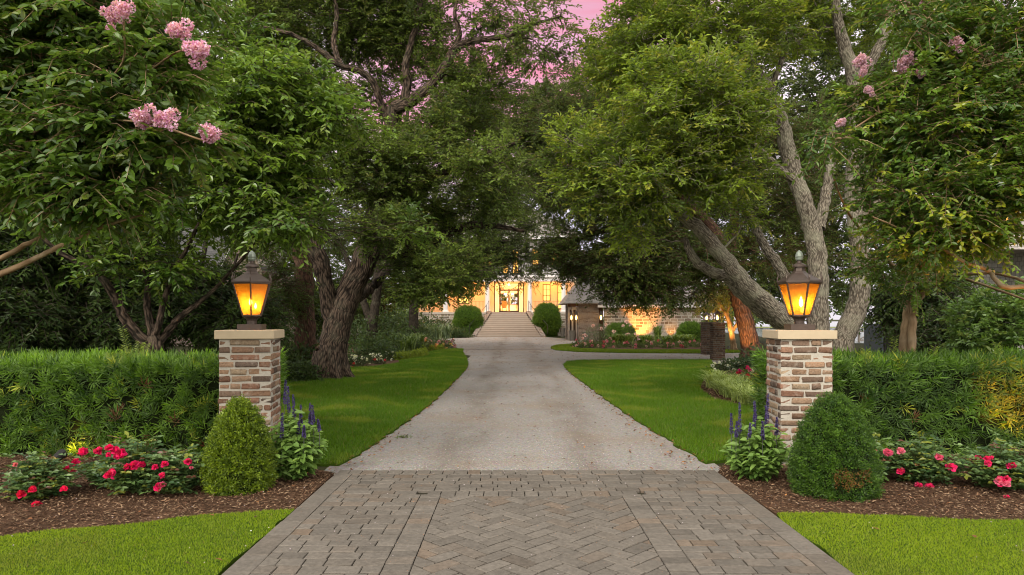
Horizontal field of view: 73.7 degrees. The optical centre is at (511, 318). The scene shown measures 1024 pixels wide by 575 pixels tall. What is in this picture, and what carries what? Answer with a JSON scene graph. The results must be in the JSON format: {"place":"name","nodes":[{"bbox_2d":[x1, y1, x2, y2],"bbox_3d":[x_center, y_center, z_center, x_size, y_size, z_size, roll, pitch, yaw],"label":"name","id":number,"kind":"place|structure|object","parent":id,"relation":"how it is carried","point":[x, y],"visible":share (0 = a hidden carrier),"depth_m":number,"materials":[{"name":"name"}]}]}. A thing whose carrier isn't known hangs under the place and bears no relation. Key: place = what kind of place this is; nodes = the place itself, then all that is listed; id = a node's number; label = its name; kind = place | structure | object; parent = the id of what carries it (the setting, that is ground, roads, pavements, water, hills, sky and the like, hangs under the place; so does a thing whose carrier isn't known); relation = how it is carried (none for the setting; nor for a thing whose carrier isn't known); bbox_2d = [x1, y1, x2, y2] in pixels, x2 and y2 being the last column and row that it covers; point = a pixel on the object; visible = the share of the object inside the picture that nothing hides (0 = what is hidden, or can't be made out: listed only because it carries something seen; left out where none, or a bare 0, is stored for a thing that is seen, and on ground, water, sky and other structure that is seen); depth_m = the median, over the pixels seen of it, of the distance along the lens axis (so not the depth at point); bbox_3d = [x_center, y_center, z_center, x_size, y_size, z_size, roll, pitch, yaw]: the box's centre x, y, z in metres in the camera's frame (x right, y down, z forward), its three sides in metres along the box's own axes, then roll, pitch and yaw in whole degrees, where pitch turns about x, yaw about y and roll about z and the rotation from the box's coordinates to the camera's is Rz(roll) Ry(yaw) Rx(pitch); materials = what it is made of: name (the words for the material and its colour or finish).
{"place":"outdoors","nodes":[
{"label":"outdoors","id":0,"kind":"place"},
{"bbox_2d":[0,507,294,574],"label":"lawn","id":1,"kind":"structure","parent":0,"point":[233,560],"depth_m":4.17,"materials":[{"name":"green plant"}]},
{"bbox_2d":[280,348,468,466],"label":"lawn","id":2,"kind":"structure","parent":0,"point":[326,464],"depth_m":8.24,"materials":[{"name":"green plant"}]},
{"bbox_2d":[200,0,589,379],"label":"oak tree","id":3,"kind":"object","parent":2,"relation":"on","point":[395,33],"visible":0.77,"depth_m":15.46,"materials":[{"name":"green plant"}]},
{"bbox_2d":[243,110,564,339],"bbox_3d":[-5.717,-4.803,33.019,18.114,11.794,8.292,0,0,20],"label":"oak tree","id":4,"kind":"object","parent":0,"point":[509,251],"visible":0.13,"depth_m":30.67,"materials":[{"name":"green plant"}]},
{"bbox_2d":[422,323,444,339],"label":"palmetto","id":5,"kind":"object","parent":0,"point":[436,331],"visible":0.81,"depth_m":45.31,"materials":[{"name":"green plant"}]},
{"bbox_2d":[14,320,865,566],"bbox_3d":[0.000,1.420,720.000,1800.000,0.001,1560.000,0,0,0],"label":"ground","id":6,"kind":"structure","parent":0,"point":[857,346],"depth_m":36.64,"materials":[{"name":"soil"}]},
{"bbox_2d":[0,201,109,356],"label":"evergreen shrub","id":7,"kind":"object","parent":6,"relation":"on","point":[20,309],"visible":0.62,"depth_m":11.26,"materials":[{"name":"green plant"}]},
{"bbox_2d":[1,182,205,353],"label":"evergreen shrub","id":8,"kind":"object","parent":6,"relation":"on","point":[106,336],"visible":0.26,"depth_m":11.76,"materials":[{"name":"green plant"}]},
{"bbox_2d":[0,454,333,535],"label":"mulch bed","id":9,"kind":"object","parent":6,"relation":"on","point":[116,522],"visible":0.27,"depth_m":5.16,"materials":[{"name":"brown soil"}]},
{"bbox_2d":[0,451,86,506],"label":"rose bush","id":10,"kind":"object","parent":9,"relation":"on","point":[40,479],"visible":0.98,"depth_m":5.29,"materials":[{"name":"green plant"}]},
{"bbox_2d":[50,449,67,460],"bbox_3d":[-4.454,1.377,6.719,0.099,0.185,0.142,0,0,0],"label":"garden spotlight","id":11,"kind":"object","parent":9,"relation":"on","point":[57,453],"visible":0.72,"depth_m":6.71,"materials":[{"name":"black metal"}]},
{"bbox_2d":[50,439,156,487],"bbox_3d":[-3.316,1.208,5.754,0.878,0.431,0.601,0,0,0],"label":"rose bush","id":12,"kind":"object","parent":9,"relation":"on","point":[86,451],"visible":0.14,"depth_m":5.64,"materials":[{"name":"green plant"}]},
{"bbox_2d":[0,0,261,276],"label":"crape myrtle","id":13,"kind":"object","parent":9,"relation":"on","point":[114,78],"visible":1,"depth_m":4.42,"materials":[{"name":"green plant"}]},
{"bbox_2d":[86,431,192,495],"bbox_3d":[-3.009,1.160,5.540,0.790,0.528,0.654,0,0,0],"label":"rose bush","id":14,"kind":"object","parent":9,"relation":"on","point":[123,470],"visible":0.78,"depth_m":5.40,"materials":[{"name":"green plant"}]},
{"bbox_2d":[0,325,291,457],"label":"clipped hedge","id":15,"kind":"object","parent":9,"relation":"on","point":[52,402],"visible":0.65,"depth_m":7.00,"materials":[{"name":"green plant"}]},
{"bbox_2d":[127,443,204,494],"bbox_3d":[-2.763,1.221,5.474,0.660,0.408,0.623,0,0,0],"label":"rose bush","id":16,"kind":"object","parent":9,"relation":"on","point":[179,474],"visible":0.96,"depth_m":5.41,"materials":[{"name":"green plant"}]},
{"bbox_2d":[197,394,280,496],"bbox_3d":[-2.241,1.043,5.620,0.643,0.870,0.630,0,0,0],"label":"boxwood cone","id":17,"kind":"object","parent":9,"relation":"on","point":[236,457],"visible":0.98,"depth_m":5.45,"materials":[{"name":"green plant"}]},
{"bbox_2d":[214,329,284,453],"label":"gate pillar","id":18,"kind":"structure","parent":9,"relation":"on","point":[249,364],"depth_m":6.42,"materials":[{"name":"brick"}]},
{"bbox_2d":[231,250,271,329],"bbox_3d":[-2.535,-0.281,6.655,0.405,0.774,0.398,0,0,0],"label":"gate lantern","id":19,"kind":"object","parent":18,"relation":"on","point":[251,285],"visible":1,"depth_m":6.56,"materials":[{"name":"brown metal"}]},
{"bbox_2d":[268,379,328,480],"bbox_3d":[-1.910,0.981,5.985,0.615,0.886,0.678,0,0,-41],"label":"blue salvia","id":20,"kind":"object","parent":9,"relation":"on","point":[299,446],"visible":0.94,"depth_m":5.87,"materials":[{"name":"green plant"}]},
{"bbox_2d":[127,235,308,354],"bbox_3d":[-5.846,-0.154,13.333,3.756,3.291,3.074,0,0,0],"label":"evergreen shrub","id":21,"kind":"object","parent":6,"relation":"on","point":[218,309],"visible":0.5,"depth_m":12.73,"materials":[{"name":"green plant"}]},
{"bbox_2d":[155,206,294,345],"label":"neighbor house","id":22,"kind":"structure","parent":6,"relation":"on","point":[210,251],"depth_m":36.99,"materials":[{"name":"brick"}]},
{"bbox_2d":[1,0,455,353],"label":"cherry tree","id":23,"kind":"object","parent":6,"relation":"on","point":[264,83],"visible":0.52,"depth_m":9.07,"materials":[{"name":"green plant"}]},
{"bbox_2d":[174,343,428,366],"bbox_3d":[-8.373,1.427,30.000,11.253,0.050,32.000,0,0,0],"label":"mulch bed","id":24,"kind":"object","parent":6,"relation":"on","point":[387,362],"depth_m":22.55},
{"bbox_2d":[235,9,358,361],"bbox_3d":[-6.385,-4.485,19.688,4.543,12.049,5.337,0,0,0],"label":"cypress tree","id":25,"kind":"object","parent":24,"relation":"on","point":[303,307],"visible":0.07,"depth_m":19.17,"materials":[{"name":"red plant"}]},
{"bbox_2d":[282,340,316,367],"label":"leafy shrub","id":26,"kind":"object","parent":24,"relation":"on","point":[308,349],"visible":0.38,"depth_m":18.71,"materials":[{"name":"green plant"}]},
{"bbox_2d":[280,321,319,363],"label":"leafy shrub","id":27,"kind":"object","parent":24,"relation":"on","point":[317,344],"visible":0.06,"depth_m":19.56,"materials":[{"name":"green plant"}]},
{"bbox_2d":[282,358,328,382],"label":"leafy shrub","id":28,"kind":"object","parent":24,"relation":"on","point":[299,371],"visible":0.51,"depth_m":15.11,"materials":[{"name":"green plant"}]},
{"bbox_2d":[348,314,393,347],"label":"leafy shrub","id":29,"kind":"object","parent":24,"relation":"on","point":[361,330],"visible":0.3,"depth_m":33.58,"materials":[{"name":"green plant"}]},
{"bbox_2d":[347,330,404,359],"bbox_3d":[-4.866,0.945,23.699,2.465,1.176,1.863,0,0,0],"label":"leafy shrub","id":30,"kind":"object","parent":24,"relation":"on","point":[363,351],"visible":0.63,"depth_m":23.46,"materials":[{"name":"green plant"}]},
{"bbox_2d":[355,307,427,339],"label":"leafy shrub","id":31,"kind":"object","parent":24,"relation":"on","point":[393,324],"visible":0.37,"depth_m":40.65,"materials":[{"name":"green plant"}]},
{"bbox_2d":[366,327,423,353],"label":"leafy shrub","id":32,"kind":"object","parent":24,"relation":"on","point":[395,338],"visible":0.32,"depth_m":27.43,"materials":[{"name":"green plant"}]},
{"bbox_2d":[391,335,422,354],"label":"daylily","id":33,"kind":"object","parent":24,"relation":"on","point":[408,344],"visible":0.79,"depth_m":26.78,"materials":[{"name":"green plant"}]},
{"bbox_2d":[382,324,435,347],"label":"leafy shrub","id":34,"kind":"object","parent":24,"relation":"on","point":[410,330],"visible":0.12,"depth_m":33.77,"materials":[{"name":"green plant"}]},
{"bbox_2d":[269,183,345,300],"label":"background tree","id":35,"kind":"object","parent":6,"relation":"on","point":[289,265],"visible":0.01,"depth_m":46.25,"materials":[{"name":"green plant"}]},
{"bbox_2d":[314,120,454,338],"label":"background tree","id":36,"kind":"object","parent":6,"relation":"on","point":[359,310],"visible":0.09,"depth_m":55.07,"materials":[{"name":"green plant"}]},
{"bbox_2d":[418,183,575,336],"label":"house","id":37,"kind":"structure","parent":6,"relation":"on","point":[511,321],"depth_m":57.23,"materials":[{"name":"paint"}]},
{"bbox_2d":[543,284,549,300],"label":"window","id":38,"kind":"structure","parent":37,"relation":"in","point":[546,287],"depth_m":60.06,"materials":[{"name":"yellow glass"}]},
{"bbox_2d":[0,368,1023,534],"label":"mulch chips","id":39,"kind":"object","parent":6,"relation":"on","point":[90,499],"visible":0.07,"depth_m":5.22,"materials":[{"name":"brown wood"}]},
{"bbox_2d":[408,48,635,332],"bbox_3d":[2.120,-6.423,38.014,16.592,16.292,10.813,0,0,0],"label":"oak tree","id":40,"kind":"object","parent":6,"relation":"on","point":[523,95],"visible":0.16,"depth_m":35.86,"materials":[{"name":"green plant"}]},
{"bbox_2d":[530,301,562,336],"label":"round shrub","id":41,"kind":"object","parent":6,"relation":"on","point":[549,313],"visible":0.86,"depth_m":54.65,"materials":[{"name":"green plant"}]},
{"bbox_2d":[314,254,883,326],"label":"woods","id":42,"kind":"object","parent":6,"relation":"on","point":[712,320],"visible":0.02,"depth_m":120.67,"materials":[{"name":"plant"}]},
{"bbox_2d":[558,258,705,340],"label":"stone wing","id":43,"kind":"structure","parent":6,"relation":"on","point":[588,316],"depth_m":44.80,"materials":[{"name":"beige stone"}]},
{"bbox_2d":[574,341,700,349],"bbox_3d":[7.020,1.427,38.599,7.199,0.050,16.395,0,0,16],"label":"mulch bed","id":44,"kind":"object","parent":6,"relation":"on","point":[658,347],"visible":0.08,"depth_m":32.49,"materials":[{"name":"brown soil"}]},
{"bbox_2d":[581,323,617,343],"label":"flowering shrub","id":45,"kind":"object","parent":44,"relation":"on","point":[601,334],"visible":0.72,"depth_m":37.99,"materials":[{"name":"pink plant"}]},
{"bbox_2d":[605,333,622,344],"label":"daylily","id":46,"kind":"object","parent":44,"relation":"on","point":[616,338],"visible":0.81,"depth_m":37.34,"materials":[{"name":"green plant"}]},
{"bbox_2d":[604,321,636,339],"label":"round shrub","id":47,"kind":"object","parent":44,"relation":"on","point":[618,327],"visible":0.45,"depth_m":43.19,"materials":[{"name":"green plant"}]},
{"bbox_2d":[620,333,635,344],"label":"daylily","id":48,"kind":"object","parent":44,"relation":"on","point":[623,337],"visible":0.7,"depth_m":37.53,"materials":[{"name":"green plant"}]},
{"bbox_2d":[621,320,639,342],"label":"flowering shrub","id":49,"kind":"object","parent":44,"relation":"on","point":[626,321],"visible":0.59,"depth_m":37.99,"materials":[{"name":"pink plant"}]},
{"bbox_2d":[634,334,659,343],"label":"daylily","id":50,"kind":"object","parent":44,"relation":"on","point":[644,337],"visible":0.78,"depth_m":38.08,"materials":[{"name":"green plant"}]},
{"bbox_2d":[651,326,662,342],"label":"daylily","id":51,"kind":"object","parent":44,"relation":"on","point":[657,331],"visible":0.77,"depth_m":39.35,"materials":[{"name":"green plant"}]},
{"bbox_2d":[665,334,683,342],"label":"daylily","id":52,"kind":"object","parent":44,"relation":"on","point":[675,337],"visible":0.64,"depth_m":37.99,"materials":[{"name":"green plant"}]},
{"bbox_2d":[676,319,700,341],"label":"round shrub","id":53,"kind":"object","parent":44,"relation":"on","point":[692,328],"visible":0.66,"depth_m":42.40,"materials":[{"name":"green plant"}]},
{"bbox_2d":[561,5,770,291],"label":"background tree","id":54,"kind":"object","parent":6,"relation":"on","point":[718,221],"visible":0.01,"depth_m":63.94,"materials":[{"name":"green plant"}]},
{"bbox_2d":[505,34,877,362],"bbox_3d":[6.346,-4.080,23.551,13.469,11.221,8.433,0,0,0],"label":"oak tree","id":55,"kind":"object","parent":6,"relation":"on","point":[627,280],"visible":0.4,"depth_m":22.01,"materials":[{"name":"green plant"}]},
{"bbox_2d":[701,371,737,402],"bbox_3d":[7.345,1.427,15.318,5.872,0.050,11.827,0,0,18],"label":"mulch bed","id":56,"kind":"object","parent":6,"relation":"on","point":[715,392],"visible":0.03,"depth_m":13.03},
{"bbox_2d":[698,369,726,381],"bbox_3d":[4.423,1.256,14.834,0.995,0.327,1.010,0,0,34],"label":"liriope","id":57,"kind":"object","parent":56,"relation":"on","point":[714,371],"visible":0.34,"depth_m":14.76,"materials":[{"name":"green plant"}]},
{"bbox_2d":[697,372,737,388],"bbox_3d":[4.117,1.256,13.735,1.025,0.327,1.109,0,0,0],"label":"liriope","id":58,"kind":"object","parent":56,"relation":"on","point":[711,378],"visible":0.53,"depth_m":13.73,"materials":[{"name":"green plant"}]},
{"bbox_2d":[699,377,741,394],"bbox_3d":[3.956,1.257,12.598,1.051,0.326,1.173,0,0,0],"label":"liriope","id":59,"kind":"object","parent":56,"relation":"on","point":[719,388],"visible":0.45,"depth_m":12.67,"materials":[{"name":"green plant"}]},
{"bbox_2d":[705,357,746,370],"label":"impatiens","id":60,"kind":"object","parent":56,"relation":"on","point":[720,364],"visible":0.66,"depth_m":18.86,"materials":[{"name":"green plant"}]},
{"bbox_2d":[710,379,745,397],"bbox_3d":[3.979,1.257,12.211,1.084,0.326,1.024,0,0,-44],"label":"liriope","id":61,"kind":"object","parent":56,"relation":"on","point":[727,394],"visible":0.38,"depth_m":12.20,"materials":[{"name":"green plant"}]},
{"bbox_2d":[716,374,750,381],"bbox_3d":[4.344,1.256,13.409,1.089,0.327,0.999,0,0,44],"label":"liriope","id":62,"kind":"object","parent":56,"relation":"on","point":[726,377],"visible":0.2,"depth_m":13.36,"materials":[{"name":"green plant"}]},
{"bbox_2d":[530,0,938,351],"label":"oak tree","id":63,"kind":"object","parent":56,"relation":"on","point":[682,136],"visible":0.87,"depth_m":9.81,"materials":[{"name":"green plant"}]},
{"bbox_2d":[718,382,751,401],"bbox_3d":[3.916,1.257,11.601,1.054,0.326,1.068,0,0,0],"label":"liriope","id":64,"kind":"object","parent":56,"relation":"on","point":[735,398],"visible":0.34,"depth_m":11.56,"materials":[{"name":"green plant"}]},
{"bbox_2d":[726,385,755,404],"bbox_3d":[3.927,1.256,11.186,1.057,0.327,0.949,0,0,0],"label":"liriope","id":65,"kind":"object","parent":56,"relation":"on","point":[745,400],"visible":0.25,"depth_m":11.15,"materials":[{"name":"green plant"}]},
{"bbox_2d":[724,342,766,370],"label":"leafy shrub","id":66,"kind":"object","parent":56,"relation":"on","point":[742,359],"visible":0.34,"depth_m":18.43,"materials":[{"name":"green plant"}]},
{"bbox_2d":[836,261,1003,352],"bbox_3d":[9.086,0.001,14.543,3.287,3.093,4.360,0,0,0],"label":"evergreen shrub","id":67,"kind":"object","parent":56,"relation":"on","point":[928,334],"visible":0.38,"depth_m":14.50,"materials":[{"name":"green plant"}]},
{"bbox_2d":[721,4,897,319],"bbox_3d":[17.079,-8.149,38.860,13.424,19.329,12.914,0,0,0],"label":"background tree","id":68,"kind":"object","parent":6,"relation":"on","point":[805,82],"visible":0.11,"depth_m":37.58,"materials":[{"name":"green plant"}]},
{"bbox_2d":[718,455,1023,519],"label":"mulch bed","id":69,"kind":"object","parent":6,"relation":"on","point":[843,503],"visible":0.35,"depth_m":5.28,"materials":[{"name":"brown wood"}]},
{"bbox_2d":[720,393,790,481],"bbox_3d":[2.149,1.042,5.991,0.626,0.762,0.628,0,0,0],"label":"blue salvia","id":70,"kind":"object","parent":69,"relation":"on","point":[753,455],"visible":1,"depth_m":5.89,"materials":[{"name":"green plant"}]},
{"bbox_2d":[762,330,836,468],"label":"gate pillar","id":71,"kind":"structure","parent":69,"relation":"on","point":[799,366],"depth_m":6.39,"materials":[{"name":"brick"}]},
{"bbox_2d":[776,250,822,329],"bbox_3d":[2.785,-0.281,6.620,0.371,0.774,0.415,0,0,0],"label":"gate lantern","id":72,"kind":"object","parent":71,"relation":"on","point":[799,286],"visible":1,"depth_m":6.53,"materials":[{"name":"brown metal"}]},
{"bbox_2d":[785,390,886,502],"bbox_3d":[2.601,1.013,5.500,0.763,0.883,0.712,0,0,0],"label":"boxwood cone","id":73,"kind":"object","parent":69,"relation":"on","point":[834,455],"visible":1,"depth_m":5.29,"materials":[{"name":"green plant"}]},
{"bbox_2d":[746,335,1023,456],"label":"clipped hedge","id":74,"kind":"object","parent":69,"relation":"on","point":[969,398],"visible":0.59,"depth_m":7.00,"materials":[{"name":"green plant"}]},
{"bbox_2d":[872,432,934,487],"bbox_3d":[3.120,1.217,5.965,0.792,0.482,0.635,0,0,0],"label":"rose bush","id":75,"kind":"object","parent":69,"relation":"on","point":[885,452],"visible":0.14,"depth_m":5.78,"materials":[{"name":"green plant"}]},
{"bbox_2d":[792,0,1023,351],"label":"crape myrtle","id":76,"kind":"object","parent":69,"relation":"on","point":[962,103],"visible":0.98,"depth_m":5.96,"materials":[{"name":"green plant"}]},
{"bbox_2d":[884,429,981,484],"bbox_3d":[3.495,1.183,5.855,0.741,0.482,0.594,0,0,0],"label":"rose bush","id":77,"kind":"object","parent":69,"relation":"on","point":[925,467],"visible":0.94,"depth_m":5.75,"materials":[{"name":"green plant"}]},
{"bbox_2d":[946,429,1023,497],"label":"rose bush","id":78,"kind":"object","parent":69,"relation":"on","point":[1000,469],"visible":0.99,"depth_m":5.54,"materials":[{"name":"green plant"}]},
{"bbox_2d":[996,440,1023,478],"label":"rose bush","id":79,"kind":"object","parent":69,"relation":"on","point":[1017,451],"visible":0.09,"depth_m":5.81,"materials":[{"name":"green plant"}]},
{"bbox_2d":[864,322,898,352],"bbox_3d":[13.444,0.768,24.590,0.901,1.305,1.220,0,0,0],"label":"slatted enclosure","id":80,"kind":"object","parent":6,"relation":"on","point":[867,339],"visible":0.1,"depth_m":24.48,"materials":[{"name":"black metal"}]},
{"bbox_2d":[813,13,988,286],"bbox_3d":[20.367,-6.599,32.339,12.285,16.223,10.534,0,0,0],"label":"background tree","id":81,"kind":"object","parent":6,"relation":"on","point":[884,63],"visible":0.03,"depth_m":32.77,"materials":[{"name":"green plant"}]},
{"bbox_2d":[933,276,1023,354],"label":"broadleaf shrub","id":82,"kind":"object","parent":6,"relation":"on","point":[986,318],"visible":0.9,"depth_m":9.76,"materials":[{"name":"green plant"}]},
{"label":"mulch bed","id":83,"kind":"structure","parent":6,"relation":"on","visible":0},
{"bbox_2d":[378,309,444,336],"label":"leafy shrub","id":84,"kind":"object","parent":83,"relation":"on","point":[421,320],"visible":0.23,"depth_m":48.98,"materials":[{"name":"green plant"}]},
{"bbox_2d":[423,315,455,333],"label":"leafy shrub","id":85,"kind":"object","parent":83,"relation":"on","point":[442,321],"visible":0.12,"depth_m":56.24,"materials":[{"name":"green plant"}]},
{"bbox_2d":[440,325,474,337],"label":"leafy shrub","id":86,"kind":"object","parent":83,"relation":"on","point":[459,332],"visible":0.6,"depth_m":51.22,"materials":[{"name":"green plant"}]},
{"bbox_2d":[451,304,484,336],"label":"round shrub","id":87,"kind":"object","parent":83,"relation":"on","point":[467,315],"visible":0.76,"depth_m":54.54,"materials":[{"name":"green plant"}]},
{"bbox_2d":[439,323,457,338],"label":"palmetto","id":88,"kind":"object","parent":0,"point":[446,331],"visible":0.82,"depth_m":49.19,"materials":[{"name":"green plant"}]},
{"bbox_2d":[324,337,738,474],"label":"gravel driveway","id":89,"kind":"structure","parent":0,"point":[479,448],"depth_m":8.96,"materials":[{"name":"grey gravel"}]},
{"bbox_2d":[20,336,1023,518],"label":"fallen leaves","id":90,"kind":"object","parent":89,"relation":"on","point":[518,414],"visible":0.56,"depth_m":10.22,"materials":[{"name":"brown plant"}]},
{"bbox_2d":[329,357,720,469],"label":"fallen leaves","id":91,"kind":"object","parent":89,"relation":"on","point":[575,381],"visible":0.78,"depth_m":8.20,"materials":[{"name":"plant"}]},
{"bbox_2d":[699,322,709,354],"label":"brick pier","id":92,"kind":"structure","parent":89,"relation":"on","point":[705,338],"depth_m":27.06,"materials":[{"name":"brown brick"}]},
{"bbox_2d":[708,322,726,359],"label":"brick pier","id":93,"kind":"structure","parent":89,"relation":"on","point":[717,341],"depth_m":23.40,"materials":[{"name":"brown brick"}]},
{"bbox_2d":[222,470,853,574],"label":"paver apron","id":94,"kind":"object","parent":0,"point":[724,526],"visible":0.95,"depth_m":4.65,"materials":[{"name":"stone"}]},
{"bbox_2d":[410,496,668,574],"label":"herringbone paving","id":95,"kind":"structure","parent":0,"point":[521,535],"depth_m":4.29,"materials":[{"name":"stone"}]},
{"bbox_2d":[199,0,1023,319],"label":"sky","id":96,"kind":"structure","parent":0,"point":[589,9],"materials":[{"name":"pink"}]},
{"bbox_2d":[551,343,739,353],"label":"lawn","id":97,"kind":"structure","parent":0,"point":[627,352],"depth_m":28.52,"materials":[{"name":"green plant"}]},
{"bbox_2d":[679,283,772,349],"bbox_3d":[9.434,-0.219,29.999,4.246,3.578,3.559,0,0,0],"label":"tree","id":98,"kind":"object","parent":97,"relation":"on","point":[726,312],"visible":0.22,"depth_m":29.89,"materials":[{"name":"green plant"}]},
{"bbox_2d":[563,358,764,463],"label":"lawn","id":99,"kind":"structure","parent":0,"point":[706,462],"depth_m":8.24,"materials":[{"name":"green plant"}]},
{"bbox_2d":[724,321,879,342],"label":"water","id":100,"kind":"structure","parent":0,"point":[832,324],"depth_m":95.53,"materials":[{"name":"grey liquid"}]},
{"bbox_2d":[777,511,1023,574],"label":"lawn","id":101,"kind":"structure","parent":0,"point":[903,553],"depth_m":4.22,"materials":[{"name":"green plant"}]},
{"bbox_2d":[892,202,1023,350],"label":"neighbor house","id":102,"kind":"structure","parent":0,"point":[1018,257],"depth_m":20.04,"materials":[{"name":"white"}]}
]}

